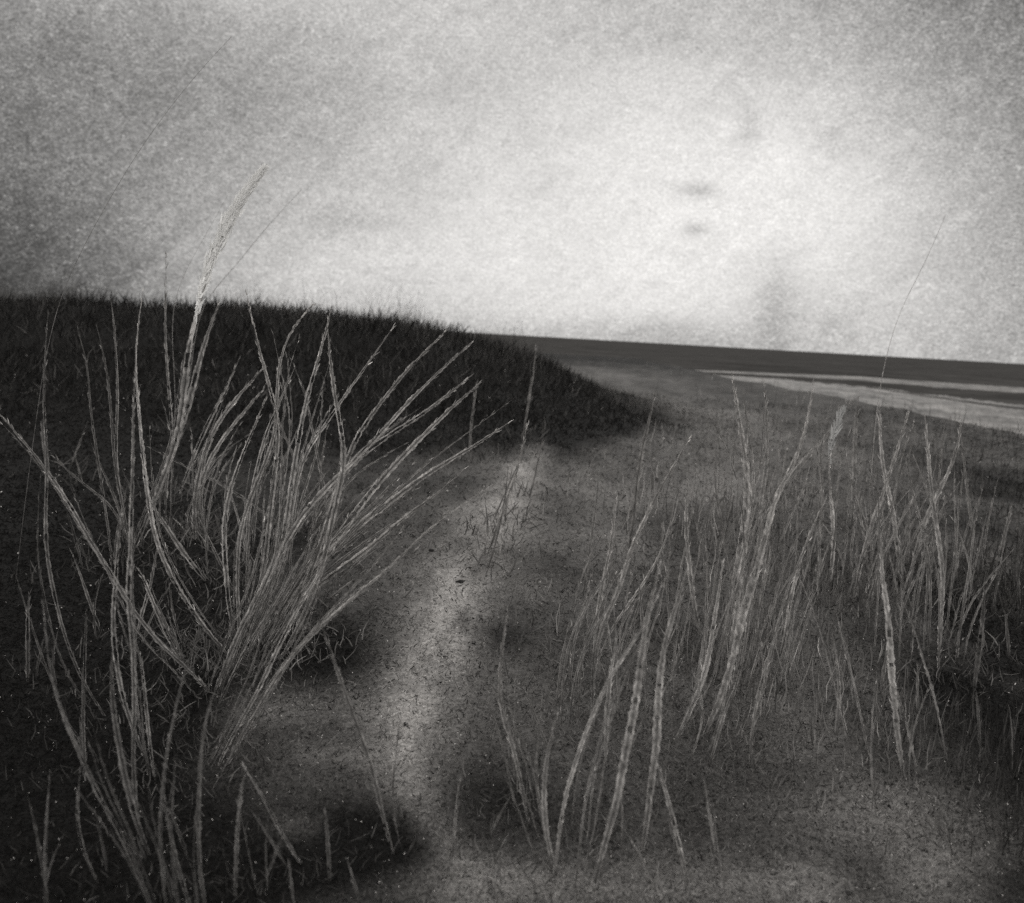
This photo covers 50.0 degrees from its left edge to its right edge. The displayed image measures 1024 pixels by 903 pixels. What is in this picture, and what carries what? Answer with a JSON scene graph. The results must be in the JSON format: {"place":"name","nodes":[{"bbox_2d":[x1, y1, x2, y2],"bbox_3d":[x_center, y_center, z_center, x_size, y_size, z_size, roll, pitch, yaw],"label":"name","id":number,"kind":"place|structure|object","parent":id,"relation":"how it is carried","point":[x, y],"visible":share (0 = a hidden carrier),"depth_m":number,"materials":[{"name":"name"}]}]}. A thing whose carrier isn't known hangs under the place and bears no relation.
{"place":"outdoors","nodes":[
{"label":"outdoors","id":0,"kind":"place"},
{"bbox_2d":[0,255,760,434],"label":"crest grass","id":1,"kind":"structure","parent":0,"point":[641,402],"depth_m":10.67,"materials":[{"name":"black plant"}]},
{"bbox_2d":[0,301,1023,902],"bbox_3d":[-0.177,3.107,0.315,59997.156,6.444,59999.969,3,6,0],"label":"ground","id":2,"kind":"structure","parent":0,"point":[634,371],"depth_m":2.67,"materials":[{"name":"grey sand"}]},
{"bbox_2d":[0,161,317,865],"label":"marram grass tuft","id":3,"kind":"object","parent":2,"relation":"on","point":[228,219],"visible":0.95,"depth_m":3.06,"materials":[{"name":"plant"}]},
{"bbox_2d":[0,600,391,902],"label":"marram grass tuft","id":4,"kind":"object","parent":2,"relation":"on","point":[125,782],"visible":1,"depth_m":1.34,"materials":[{"name":"plant"}]},
{"bbox_2d":[49,289,513,871],"bbox_3d":[-0.618,-0.015,3.307,1.199,0.861,3.790,1,6,-18],"label":"marram grass tuft","id":5,"kind":"object","parent":2,"relation":"on","point":[303,583],"visible":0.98,"depth_m":2.36,"materials":[{"name":"plant"}]},
{"bbox_2d":[84,624,534,902],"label":"marram grass tuft","id":6,"kind":"object","parent":2,"relation":"on","point":[364,745],"visible":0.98,"depth_m":1.46,"materials":[{"name":"plant"}]},
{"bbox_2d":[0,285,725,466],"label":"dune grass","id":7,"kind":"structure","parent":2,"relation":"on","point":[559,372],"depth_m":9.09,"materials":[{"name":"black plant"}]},
{"bbox_2d":[373,342,557,584],"bbox_3d":[-0.077,-0.162,5.357,0.675,0.759,4.609,3,6,0],"label":"marram grass tuft","id":8,"kind":"object","parent":2,"relation":"on","point":[503,508],"visible":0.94,"depth_m":3.95,"materials":[{"name":"plant"}]},
{"bbox_2d":[320,610,740,902],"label":"marram grass tuft","id":9,"kind":"object","parent":2,"relation":"on","point":[542,804],"visible":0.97,"depth_m":1.62,"materials":[{"name":"plant"}]},
{"bbox_2d":[431,390,868,902],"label":"marram grass tuft","id":10,"kind":"object","parent":2,"relation":"on","point":[598,632],"visible":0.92,"depth_m":2.01,"materials":[{"name":"plant"}]},
{"bbox_2d":[561,373,940,830],"bbox_3d":[0.884,0.088,3.773,0.770,0.758,4.513,5,6,14],"label":"marram grass tuft","id":11,"kind":"object","parent":2,"relation":"on","point":[736,621],"visible":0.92,"depth_m":2.36,"materials":[{"name":"plant"}]},
{"bbox_2d":[718,375,1023,434],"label":"sandbank","id":12,"kind":"structure","parent":2,"relation":"on","point":[989,416],"depth_m":140.04,"materials":[{"name":"grey sand"}]},
{"bbox_2d":[722,215,1023,862],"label":"marram grass tuft","id":13,"kind":"object","parent":2,"relation":"on","point":[883,556],"visible":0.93,"depth_m":3.22,"materials":[{"name":"plant"}]},
{"bbox_2d":[776,412,1023,733],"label":"marram grass tuft","id":14,"kind":"object","parent":2,"relation":"on","point":[926,551],"visible":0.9,"depth_m":2.73,"materials":[{"name":"plant"}]},
{"bbox_2d":[882,498,1023,787],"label":"marram grass tuft","id":15,"kind":"object","parent":2,"relation":"on","point":[977,662],"visible":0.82,"depth_m":3.25,"materials":[{"name":"plant"}]},
{"bbox_2d":[0,0,1023,363],"label":"sky","id":16,"kind":"structure","parent":0,"point":[753,174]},
{"bbox_2d":[452,331,1023,404],"bbox_3d":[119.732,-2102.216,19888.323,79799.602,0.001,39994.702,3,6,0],"label":"sea","id":17,"kind":"structure","parent":0,"point":[707,358],"depth_m":506.16,"materials":[{"name":"grey liquid"}]},
{"bbox_2d":[697,370,1023,392],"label":"surf","id":18,"kind":"structure","parent":17,"relation":"on","point":[967,386],"depth_m":250.62,"materials":[{"name":"liquid"}]},
{"bbox_2d":[867,386,1023,409],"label":"tide channel","id":19,"kind":"object","parent":17,"relation":"on","point":[948,398],"visible":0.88,"depth_m":155.74,"materials":[{"name":"grey liquid"}]},
{"bbox_2d":[490,362,1023,856],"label":"short grass","id":20,"kind":"structure","parent":0,"point":[1012,738],"depth_m":2.82,"materials":[{"name":"grey plant"}]}
]}

